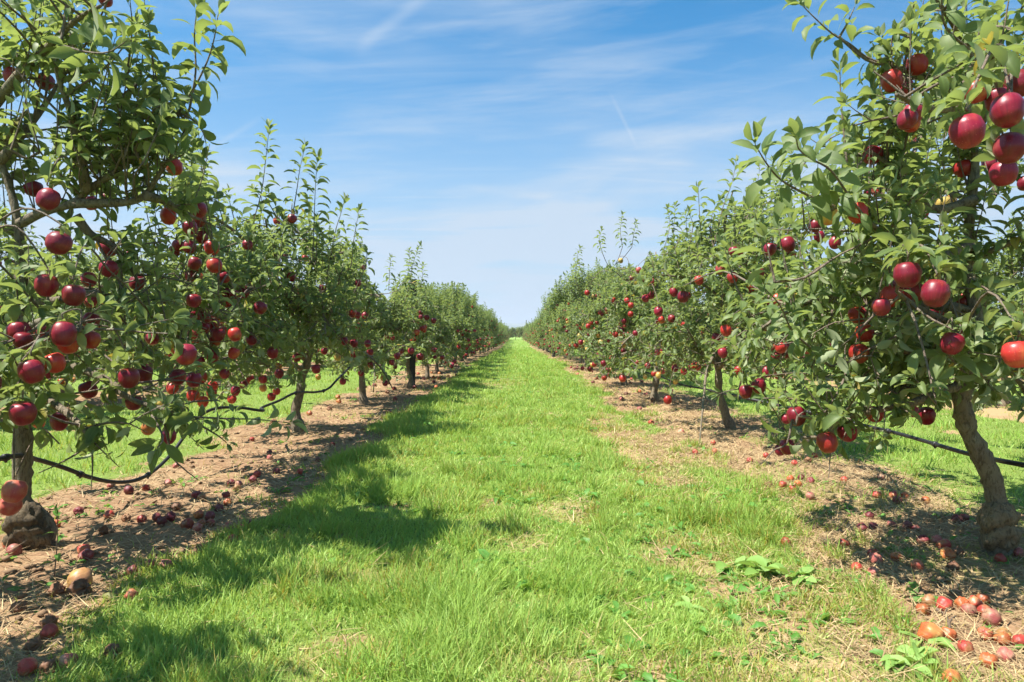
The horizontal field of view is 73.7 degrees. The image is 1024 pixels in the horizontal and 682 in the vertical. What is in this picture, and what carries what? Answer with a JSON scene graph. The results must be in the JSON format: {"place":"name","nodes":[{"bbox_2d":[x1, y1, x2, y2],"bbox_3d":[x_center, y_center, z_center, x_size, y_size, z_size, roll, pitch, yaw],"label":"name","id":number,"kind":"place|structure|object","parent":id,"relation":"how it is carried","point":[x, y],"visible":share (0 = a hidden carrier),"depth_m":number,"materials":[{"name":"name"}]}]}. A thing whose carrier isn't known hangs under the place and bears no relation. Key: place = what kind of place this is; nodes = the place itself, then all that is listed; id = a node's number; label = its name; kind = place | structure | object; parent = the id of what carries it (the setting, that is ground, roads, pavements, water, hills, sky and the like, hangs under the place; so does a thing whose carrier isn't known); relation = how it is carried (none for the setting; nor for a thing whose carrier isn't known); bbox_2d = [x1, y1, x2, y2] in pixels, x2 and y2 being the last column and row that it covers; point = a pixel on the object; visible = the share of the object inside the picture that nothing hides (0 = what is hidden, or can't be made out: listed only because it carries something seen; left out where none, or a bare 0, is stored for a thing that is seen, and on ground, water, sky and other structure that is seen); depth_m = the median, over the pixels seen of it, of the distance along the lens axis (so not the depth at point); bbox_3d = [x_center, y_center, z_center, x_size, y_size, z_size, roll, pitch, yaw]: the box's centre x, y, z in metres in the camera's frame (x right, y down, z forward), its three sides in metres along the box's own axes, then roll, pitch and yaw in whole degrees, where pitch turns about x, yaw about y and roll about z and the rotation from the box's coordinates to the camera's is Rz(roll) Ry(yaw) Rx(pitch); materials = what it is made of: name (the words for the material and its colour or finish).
{"place":"outdoors","nodes":[
{"label":"outdoors","id":0,"kind":"place"},
{"bbox_2d":[0,339,1023,681],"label":"grass","id":1,"kind":"structure","parent":0,"point":[468,611],"depth_m":2.91,"materials":[{"name":"plant"}]},
{"bbox_2d":[0,331,1023,681],"bbox_3d":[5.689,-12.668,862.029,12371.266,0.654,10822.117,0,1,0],"label":"ground","id":2,"kind":"structure","parent":0,"point":[160,505],"depth_m":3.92,"materials":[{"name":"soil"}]},
{"bbox_2d":[6,543,22,555],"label":"fallen apple","id":3,"kind":"object","parent":2,"relation":"on","point":[16,551],"visible":0.8,"depth_m":3.08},
{"bbox_2d":[8,600,26,613],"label":"fallen apple","id":4,"kind":"object","parent":2,"relation":"on","point":[18,605],"visible":0.91,"depth_m":2.39,"materials":[{"name":"food"}]},
{"bbox_2d":[17,657,37,675],"bbox_3d":[-1.413,0.951,1.993,0.054,0.052,0.047,32,13,33],"label":"fallen apple","id":5,"kind":"object","parent":2,"relation":"on","point":[25,665],"visible":0.96,"depth_m":1.98,"materials":[{"name":"food"}]},
{"bbox_2d":[23,636,42,653],"bbox_3d":[-1.500,0.952,2.140,0.050,0.049,0.050,35,-9,-35],"label":"rock","id":6,"kind":"object","parent":2,"relation":"on","point":[33,644],"visible":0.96,"depth_m":2.13,"materials":[{"name":"stone"}]},
{"bbox_2d":[0,202,78,355],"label":"apple tree","id":7,"kind":"object","parent":2,"relation":"on","point":[2,235],"visible":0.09,"depth_m":7.78,"materials":[{"name":"green plant"}]},
{"bbox_2d":[39,623,58,639],"bbox_3d":[-1.501,0.945,2.217,0.047,0.055,0.052,13,-39,-1],"label":"fallen apple","id":8,"kind":"object","parent":2,"relation":"on","point":[49,630],"visible":0.93,"depth_m":2.20,"materials":[{"name":"food"}]},
{"bbox_2d":[39,658,58,674],"bbox_3d":[-1.352,0.953,1.992,0.048,0.053,0.049,-14,25,-16],"label":"fallen apple","id":9,"kind":"object","parent":2,"relation":"on","point":[47,665],"visible":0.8,"depth_m":1.98,"materials":[{"name":"food"}]},
{"bbox_2d":[39,613,58,627],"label":"fallen apple","id":10,"kind":"object","parent":2,"relation":"on","point":[49,618],"visible":0.64,"depth_m":2.28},
{"bbox_2d":[40,503,67,579],"bbox_3d":[-1.832,0.803,2.729,0.094,0.316,0.125,-1,1,-34],"label":"young sprout","id":11,"kind":"object","parent":2,"relation":"on","point":[59,537],"visible":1,"depth_m":2.73,"materials":[{"name":"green plant"}]},
{"bbox_2d":[48,581,65,596],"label":"fallen apple","id":12,"kind":"object","parent":2,"relation":"on","point":[58,588],"visible":0.92,"depth_m":2.57,"materials":[{"name":"food"}]},
{"bbox_2d":[59,653,78,668],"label":"fallen apple","id":13,"kind":"object","parent":2,"relation":"on","point":[65,656],"visible":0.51,"depth_m":2.00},
{"bbox_2d":[0,242,153,404],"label":"apple tree","id":14,"kind":"object","parent":2,"relation":"on","point":[64,383],"visible":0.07,"depth_m":9.28,"materials":[{"name":"green plant"}]},
{"bbox_2d":[65,577,90,597],"bbox_3d":[-1.640,0.941,2.595,0.078,0.086,0.078,-13,-2,17],"label":"rock","id":15,"kind":"object","parent":2,"relation":"on","point":[78,585],"visible":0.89,"depth_m":2.57,"materials":[{"name":"stone"}]},
{"bbox_2d":[73,506,83,514],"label":"fallen apple","id":16,"kind":"object","parent":2,"relation":"on","point":[78,510],"visible":0.92,"depth_m":3.78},
{"bbox_2d":[67,567,92,586],"bbox_3d":[-1.686,0.934,2.663,0.084,0.098,0.093,2,19,-39],"label":"fallen apple","id":17,"kind":"object","parent":2,"relation":"on","point":[84,572],"visible":0.69,"depth_m":2.64,"materials":[{"name":"food"}]},
{"bbox_2d":[77,544,90,553],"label":"fallen apple","id":18,"kind":"object","parent":2,"relation":"on","point":[80,548],"visible":0.52,"depth_m":3.06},
{"bbox_2d":[77,548,93,561],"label":"fallen apple","id":19,"kind":"object","parent":2,"relation":"on","point":[82,554],"visible":0.88,"depth_m":3.01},
{"bbox_2d":[98,525,108,534],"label":"fallen apple","id":20,"kind":"object","parent":2,"relation":"on","point":[102,529],"visible":0.99,"depth_m":3.39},
{"bbox_2d":[103,510,113,518],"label":"fallen apple","id":21,"kind":"object","parent":2,"relation":"on","point":[106,514],"visible":0.94,"depth_m":3.71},
{"bbox_2d":[103,643,120,658],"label":"fallen apple","id":22,"kind":"object","parent":2,"relation":"on","point":[109,647],"visible":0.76,"depth_m":2.07,"materials":[{"name":"food"}]},
{"bbox_2d":[124,485,133,493],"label":"fallen apple","id":23,"kind":"object","parent":2,"relation":"on","point":[128,489],"visible":0.99,"depth_m":4.19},
{"bbox_2d":[124,588,138,600],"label":"fallen apple","id":24,"kind":"object","parent":2,"relation":"on","point":[132,592],"visible":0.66,"depth_m":2.51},
{"bbox_2d":[126,564,139,575],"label":"fallen apple","id":25,"kind":"object","parent":2,"relation":"on","point":[131,568],"visible":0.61,"depth_m":2.77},
{"bbox_2d":[85,256,200,389],"bbox_3d":[-6.192,-0.279,11.748,2.298,2.348,2.355,1,1,45],"label":"apple tree","id":26,"kind":"object","parent":2,"relation":"on","point":[154,349],"visible":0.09,"depth_m":11.41,"materials":[{"name":"green plant"}]},
{"bbox_2d":[0,0,307,549],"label":"apple tree","id":27,"kind":"object","parent":2,"relation":"on","point":[133,138],"visible":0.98,"depth_m":2.94,"materials":[{"name":"green plant"}]},
{"bbox_2d":[0,358,393,483],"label":"irrigation hose","id":28,"kind":"object","parent":27,"relation":"attached to","point":[5,458],"visible":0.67,"depth_m":4.11,"materials":[{"name":"plastic"}]},
{"bbox_2d":[156,516,166,525],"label":"fallen apple","id":29,"kind":"object","parent":2,"relation":"on","point":[161,520],"visible":0.88,"depth_m":3.56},
{"bbox_2d":[158,559,172,569],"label":"fallen apple","id":30,"kind":"object","parent":2,"relation":"on","point":[167,562],"visible":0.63,"depth_m":2.84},
{"bbox_2d":[165,511,175,520],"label":"fallen apple","id":31,"kind":"object","parent":2,"relation":"on","point":[170,516],"visible":0.91,"depth_m":3.63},
{"bbox_2d":[180,518,193,528],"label":"fallen apple","id":32,"kind":"object","parent":2,"relation":"on","point":[187,523],"visible":0.9,"depth_m":3.49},
{"bbox_2d":[192,523,202,531],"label":"fallen apple","id":33,"kind":"object","parent":2,"relation":"on","point":[197,526],"visible":0.92,"depth_m":3.45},
{"bbox_2d":[193,510,203,518],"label":"fallen apple","id":34,"kind":"object","parent":2,"relation":"on","point":[198,514],"visible":0.99,"depth_m":3.67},
{"bbox_2d":[154,256,246,376],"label":"apple tree","id":35,"kind":"object","parent":2,"relation":"on","point":[228,342],"visible":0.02,"depth_m":13.86,"materials":[{"name":"green plant"}]},
{"bbox_2d":[204,511,214,520],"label":"fallen apple","id":36,"kind":"object","parent":2,"relation":"on","point":[210,514],"visible":0.9,"depth_m":3.64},
{"bbox_2d":[123,117,426,433],"bbox_3d":[-2.275,-0.469,6.006,2.225,2.929,4.423,0,1,7],"label":"apple tree","id":37,"kind":"object","parent":2,"relation":"on","point":[308,307],"visible":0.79,"depth_m":5.89,"materials":[{"name":"green plant"}]},
{"bbox_2d":[277,220,436,404],"bbox_3d":[-2.171,-0.341,9.313,2.142,2.568,2.823,0,1,0],"label":"apple tree","id":38,"kind":"object","parent":2,"relation":"on","point":[403,322],"visible":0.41,"depth_m":9.27,"materials":[{"name":"green plant"}]},
{"bbox_2d":[334,241,461,387],"bbox_3d":[-1.878,-0.407,12.043,1.957,2.576,2.765,0,1,0],"label":"apple tree","id":39,"kind":"object","parent":2,"relation":"on","point":[431,343],"visible":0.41,"depth_m":11.49,"materials":[{"name":"green plant"}]},
{"bbox_2d":[410,279,416,384],"bbox_3d":[-1.739,-0.033,11.954,0.110,2.110,0.105,1,1,-17],"label":"wooden post","id":40,"kind":"object","parent":2,"relation":"on","point":[412,363],"visible":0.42,"depth_m":11.91,"materials":[{"name":"brown wood"}]},
{"bbox_2d":[382,288,476,378],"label":"apple tree","id":41,"kind":"object","parent":2,"relation":"on","point":[457,323],"visible":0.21,"depth_m":14.03,"materials":[{"name":"green plant"}]},
{"bbox_2d":[394,281,484,372],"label":"apple tree","id":42,"kind":"object","parent":2,"relation":"on","point":[464,338],"visible":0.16,"depth_m":16.38,"materials":[{"name":"green plant"}]},
{"bbox_2d":[417,282,477,366],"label":"apple tree","id":43,"kind":"object","parent":2,"relation":"on","point":[466,307],"visible":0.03,"depth_m":18.69,"materials":[{"name":"green plant"}]},
{"bbox_2d":[455,295,489,363],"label":"apple tree","id":44,"kind":"object","parent":2,"relation":"on","point":[476,348],"visible":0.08,"depth_m":21.13,"materials":[{"name":"green plant"}]},
{"bbox_2d":[460,294,493,360],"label":"apple tree","id":45,"kind":"object","parent":2,"relation":"on","point":[485,343],"visible":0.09,"depth_m":23.75,"materials":[{"name":"green plant"}]},
{"bbox_2d":[464,304,494,358],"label":"apple tree","id":46,"kind":"object","parent":2,"relation":"on","point":[487,333],"visible":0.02,"depth_m":25.72,"materials":[{"name":"green plant"}]},
{"bbox_2d":[466,305,494,356],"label":"apple tree","id":47,"kind":"object","parent":2,"relation":"on","point":[482,308],"visible":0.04,"depth_m":28.71,"materials":[{"name":"green plant"}]},
{"bbox_2d":[471,312,493,355],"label":"apple tree","id":48,"kind":"object","parent":2,"relation":"on","point":[491,320],"visible":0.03,"depth_m":30.70,"materials":[{"name":"green plant"}]},
{"bbox_2d":[479,308,502,353],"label":"apple tree","id":49,"kind":"object","parent":2,"relation":"on","point":[493,323],"visible":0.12,"depth_m":36.14,"materials":[{"name":"green plant"}]},
{"bbox_2d":[0,380,1023,679],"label":"soil clods","id":50,"kind":"object","parent":2,"relation":"on","point":[22,594],"visible":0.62,"depth_m":3.62,"materials":[{"name":"soil"}]},
{"bbox_2d":[0,372,1023,681],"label":"weeds","id":51,"kind":"object","parent":2,"relation":"on","point":[876,634],"visible":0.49,"depth_m":2.84,"materials":[{"name":"green plant"}]},
{"bbox_2d":[535,307,547,348],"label":"apple tree","id":52,"kind":"object","parent":2,"relation":"on","point":[536,322],"visible":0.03,"depth_m":34.75,"materials":[{"name":"green plant"}]},
{"bbox_2d":[532,307,556,355],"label":"apple tree","id":53,"kind":"object","parent":2,"relation":"on","point":[542,317],"visible":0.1,"depth_m":31.70,"materials":[{"name":"green plant"}]},
{"bbox_2d":[541,292,571,358],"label":"apple tree","id":54,"kind":"object","parent":2,"relation":"on","point":[546,332],"visible":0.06,"depth_m":27.13,"materials":[{"name":"green plant"}]},
{"bbox_2d":[543,287,575,359],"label":"apple tree","id":55,"kind":"object","parent":2,"relation":"on","point":[551,338],"visible":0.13,"depth_m":24.64,"materials":[{"name":"green plant"}]},
{"bbox_2d":[544,294,583,362],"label":"apple tree","id":56,"kind":"object","parent":2,"relation":"on","point":[581,356],"visible":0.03,"depth_m":22.45,"materials":[{"name":"green plant"}]},
{"bbox_2d":[547,264,601,365],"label":"apple tree","id":57,"kind":"object","parent":2,"relation":"on","point":[554,335],"visible":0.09,"depth_m":19.69,"materials":[{"name":"green plant"}]},
{"bbox_2d":[550,257,620,369],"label":"apple tree","id":58,"kind":"object","parent":2,"relation":"on","point":[574,299],"visible":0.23,"depth_m":17.25,"materials":[{"name":"green plant"}]},
{"bbox_2d":[561,244,649,374],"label":"apple tree","id":59,"kind":"object","parent":2,"relation":"on","point":[571,322],"visible":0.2,"depth_m":14.50,"materials":[{"name":"green plant"}]},
{"bbox_2d":[571,211,679,385],"bbox_3d":[2.047,-0.718,12.405,2.096,3.178,2.432,0,1,0],"label":"apple tree","id":60,"kind":"object","parent":2,"relation":"on","point":[589,316],"visible":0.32,"depth_m":12.04,"materials":[{"name":"green plant"}]},
{"bbox_2d":[579,348,1023,467],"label":"irrigation hose","id":61,"kind":"object","parent":60,"relation":"attached to","point":[934,444],"visible":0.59,"depth_m":4.12,"materials":[{"name":"plastic"}]},
{"bbox_2d":[577,201,737,401],"bbox_3d":[2.063,-0.494,9.593,2.198,2.863,2.612,0,1,0],"label":"apple tree","id":62,"kind":"object","parent":2,"relation":"on","point":[622,318],"visible":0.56,"depth_m":9.43,"materials":[{"name":"green plant"}]},
{"bbox_2d":[674,595,708,617],"bbox_3d":[0.631,0.941,2.407,0.073,0.043,0.147,-1,1,-31],"label":"broadleaf weed","id":63,"kind":"object","parent":2,"relation":"on","point":[686,599],"visible":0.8,"depth_m":2.41,"materials":[{"name":"green plant"}]},
{"bbox_2d":[690,287,727,353],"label":"apple tree","id":64,"kind":"object","parent":2,"relation":"on","point":[699,304],"visible":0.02,"depth_m":21.40,"materials":[{"name":"green plant"}]},
{"bbox_2d":[708,556,745,573],"bbox_3d":[0.925,0.949,2.903,0.166,0.040,0.132,0,1,0],"label":"broadleaf weed","id":65,"kind":"object","parent":2,"relation":"on","point":[721,565],"visible":0.94,"depth_m":2.89,"materials":[{"name":"green plant"}]},
{"bbox_2d":[615,123,872,455],"bbox_3d":[2.060,-0.510,6.606,2.031,3.032,3.546,0,1,0],"label":"apple tree","id":66,"kind":"object","parent":2,"relation":"on","point":[715,291],"visible":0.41,"depth_m":6.32,"materials":[{"name":"green plant"}]},
{"bbox_2d":[736,555,782,574],"bbox_3d":[1.030,0.937,2.845,0.179,0.070,0.238,0,1,0],"label":"broadleaf weed","id":67,"kind":"object","parent":2,"relation":"on","point":[760,560],"visible":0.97,"depth_m":2.84,"materials":[{"name":"green plant"}]},
{"bbox_2d":[774,563,823,589],"bbox_3d":[1.166,0.949,2.754,0.196,0.077,0.176,-1,1,-29],"label":"broadleaf weed","id":68,"kind":"object","parent":2,"relation":"on","point":[802,569],"visible":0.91,"depth_m":2.74,"materials":[{"name":"green plant"}]},
{"bbox_2d":[785,268,855,379],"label":"apple tree","id":69,"kind":"object","parent":2,"relation":"on","point":[818,344],"visible":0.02,"depth_m":14.22,"materials":[{"name":"green plant"}]},
{"bbox_2d":[672,0,1023,556],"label":"apple tree","id":70,"kind":"object","parent":2,"relation":"on","point":[972,81],"visible":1,"depth_m":2.70,"materials":[{"name":"green plant"}]},
{"bbox_2d":[797,255,931,368],"bbox_3d":[6.082,-0.299,11.762,2.325,2.353,2.382,0,1,21],"label":"apple tree","id":71,"kind":"object","parent":2,"relation":"on","point":[847,324],"visible":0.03,"depth_m":11.73,"materials":[{"name":"green plant"}]},
{"bbox_2d":[867,566,880,576],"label":"fallen apple","id":72,"kind":"object","parent":2,"relation":"on","point":[873,570],"visible":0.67,"depth_m":2.82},
{"bbox_2d":[869,553,882,563],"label":"fallen apple","id":73,"kind":"object","parent":2,"relation":"on","point":[876,556],"visible":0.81,"depth_m":2.97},
{"bbox_2d":[890,552,902,561],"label":"fallen apple","id":74,"kind":"object","parent":2,"relation":"on","point":[895,555],"visible":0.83,"depth_m":2.98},
{"bbox_2d":[880,642,938,681],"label":"broadleaf weed","id":75,"kind":"object","parent":2,"relation":"on","point":[902,661],"visible":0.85,"depth_m":1.99,"materials":[{"name":"green plant"}]},
{"bbox_2d":[910,559,923,570],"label":"fallen apple","id":76,"kind":"object","parent":2,"relation":"on","point":[914,562],"visible":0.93,"depth_m":2.87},
{"bbox_2d":[915,603,929,614],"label":"fallen apple","id":77,"kind":"object","parent":2,"relation":"on","point":[924,606],"visible":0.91,"depth_m":2.45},
{"bbox_2d":[916,534,929,545],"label":"fallen apple","id":78,"kind":"object","parent":2,"relation":"on","point":[923,538],"visible":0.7,"depth_m":3.17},
{"bbox_2d":[898,631,955,650],"bbox_3d":[1.317,0.950,2.167,0.165,0.051,0.152,0,1,0],"label":"broadleaf weed","id":79,"kind":"object","parent":2,"relation":"on","point":[938,640],"visible":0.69,"depth_m":2.15,"materials":[{"name":"green plant"}]},
{"bbox_2d":[921,594,935,606],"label":"fallen apple","id":80,"kind":"object","parent":2,"relation":"on","point":[931,601],"visible":0.81,"depth_m":2.50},
{"bbox_2d":[917,621,944,643],"bbox_3d":[1.350,0.943,2.199,0.071,0.073,0.076,19,3,20],"label":"fallen apple","id":81,"kind":"object","parent":2,"relation":"on","point":[930,630],"visible":0.69,"depth_m":2.18,"materials":[{"name":"food"}]},
{"bbox_2d":[936,539,951,549],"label":"fallen apple","id":82,"kind":"object","parent":2,"relation":"on","point":[945,542],"visible":0.71,"depth_m":3.08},
{"bbox_2d":[936,596,952,610],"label":"fallen apple","id":83,"kind":"object","parent":2,"relation":"on","point":[945,602],"visible":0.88,"depth_m":2.46,"materials":[{"name":"food"}]},
{"bbox_2d":[935,607,956,627],"bbox_3d":[1.486,0.949,2.329,0.053,0.039,0.259,0,1,27],"label":"fallen twig","id":84,"kind":"object","parent":2,"relation":"on","point":[942,612],"visible":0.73,"depth_m":2.35,"materials":[{"name":"wood"}]},
{"bbox_2d":[940,546,955,559],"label":"fallen apple","id":85,"kind":"object","parent":2,"relation":"on","point":[948,552],"visible":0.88,"depth_m":2.96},
{"bbox_2d":[942,627,956,640],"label":"fallen apple","id":86,"kind":"object","parent":2,"relation":"on","point":[951,633],"visible":0.59,"depth_m":2.19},
{"bbox_2d":[942,668,960,681],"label":"fallen apple","id":87,"kind":"object","parent":2,"relation":"on","point":[948,670],"visible":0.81,"depth_m":1.89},
{"bbox_2d":[946,560,959,571],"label":"fallen apple","id":88,"kind":"object","parent":2,"relation":"on","point":[951,565],"visible":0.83,"depth_m":2.83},
{"bbox_2d":[951,546,965,556],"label":"fallen apple","id":89,"kind":"object","parent":2,"relation":"on","point":[958,550],"visible":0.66,"depth_m":3.01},
{"bbox_2d":[954,596,969,607],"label":"fallen apple","id":90,"kind":"object","parent":2,"relation":"on","point":[959,601],"visible":0.69,"depth_m":2.46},
{"bbox_2d":[956,640,974,655],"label":"fallen apple","id":91,"kind":"object","parent":2,"relation":"on","point":[963,646],"visible":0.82,"depth_m":2.10,"materials":[{"name":"food"}]},
{"bbox_2d":[960,603,976,615],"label":"fallen apple","id":92,"kind":"object","parent":2,"relation":"on","point":[967,607],"visible":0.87,"depth_m":2.41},
{"bbox_2d":[967,595,982,608],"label":"fallen apple","id":93,"kind":"object","parent":2,"relation":"on","point":[975,601],"visible":0.63,"depth_m":2.46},
{"bbox_2d":[931,211,1023,406],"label":"apple tree","id":94,"kind":"object","parent":2,"relation":"on","point":[1012,267],"visible":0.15,"depth_m":9.11,"materials":[{"name":"green plant"}]},
{"bbox_2d":[976,592,990,604],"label":"fallen apple","id":95,"kind":"object","parent":2,"relation":"on","point":[983,597],"visible":0.52,"depth_m":2.50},
{"bbox_2d":[977,604,990,615],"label":"fallen apple","id":96,"kind":"object","parent":2,"relation":"on","point":[982,608],"visible":0.48,"depth_m":2.40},
{"bbox_2d":[976,626,993,640],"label":"fallen apple","id":97,"kind":"object","parent":2,"relation":"on","point":[983,630],"visible":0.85,"depth_m":2.21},
{"bbox_2d":[979,652,998,668],"bbox_3d":[1.407,0.945,2.017,0.050,0.045,0.047,6,0,23],"label":"fallen apple","id":98,"kind":"object","parent":2,"relation":"on","point":[989,659],"visible":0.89,"depth_m":2.01,"materials":[{"name":"food"}]},
{"bbox_2d":[981,608,1001,625],"bbox_3d":[1.651,0.952,2.349,0.053,0.059,0.062,35,32,17],"label":"fallen apple","id":99,"kind":"object","parent":2,"relation":"on","point":[993,616],"visible":0.94,"depth_m":2.33,"materials":[{"name":"food"}]},
{"bbox_2d":[994,553,1006,563],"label":"fallen apple","id":100,"kind":"object","parent":2,"relation":"on","point":[999,557],"visible":0.97,"depth_m":2.93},
{"bbox_2d":[993,631,1011,645],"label":"fallen apple","id":101,"kind":"object","parent":2,"relation":"on","point":[1003,635],"visible":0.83,"depth_m":2.17,"materials":[{"name":"food"}]},
{"bbox_2d":[996,646,1014,663],"bbox_3d":[1.480,0.943,2.047,0.047,0.049,0.046,-26,29,-37],"label":"fallen apple","id":102,"kind":"object","parent":2,"relation":"on","point":[1002,651],"visible":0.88,"depth_m":2.04,"materials":[{"name":"food"}]},
{"bbox_2d":[999,277,1023,322],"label":"apple tree","id":103,"kind":"object","parent":2,"relation":"on","point":[1013,297],"visible":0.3,"depth_m":7.11,"materials":[{"name":"green plant"}]},
{"bbox_2d":[1011,634,1023,649],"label":"fallen apple","id":104,"kind":"object","parent":2,"relation":"on","point":[1019,638],"visible":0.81,"depth_m":2.15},
{"bbox_2d":[1013,547,1023,556],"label":"fallen apple","id":105,"kind":"object","parent":2,"relation":"on","point":[1018,550],"visible":0.94,"depth_m":3.00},
{"bbox_2d":[0,0,1023,322],"label":"sky","id":106,"kind":"structure","parent":0,"point":[499,137],"materials":[{"name":"blue"}]},
{"bbox_2d":[504,323,994,329],"bbox_3d":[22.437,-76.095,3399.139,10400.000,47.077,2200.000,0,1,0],"label":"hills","id":107,"kind":"structure","parent":0,"point":[513,325],"depth_m":4004.79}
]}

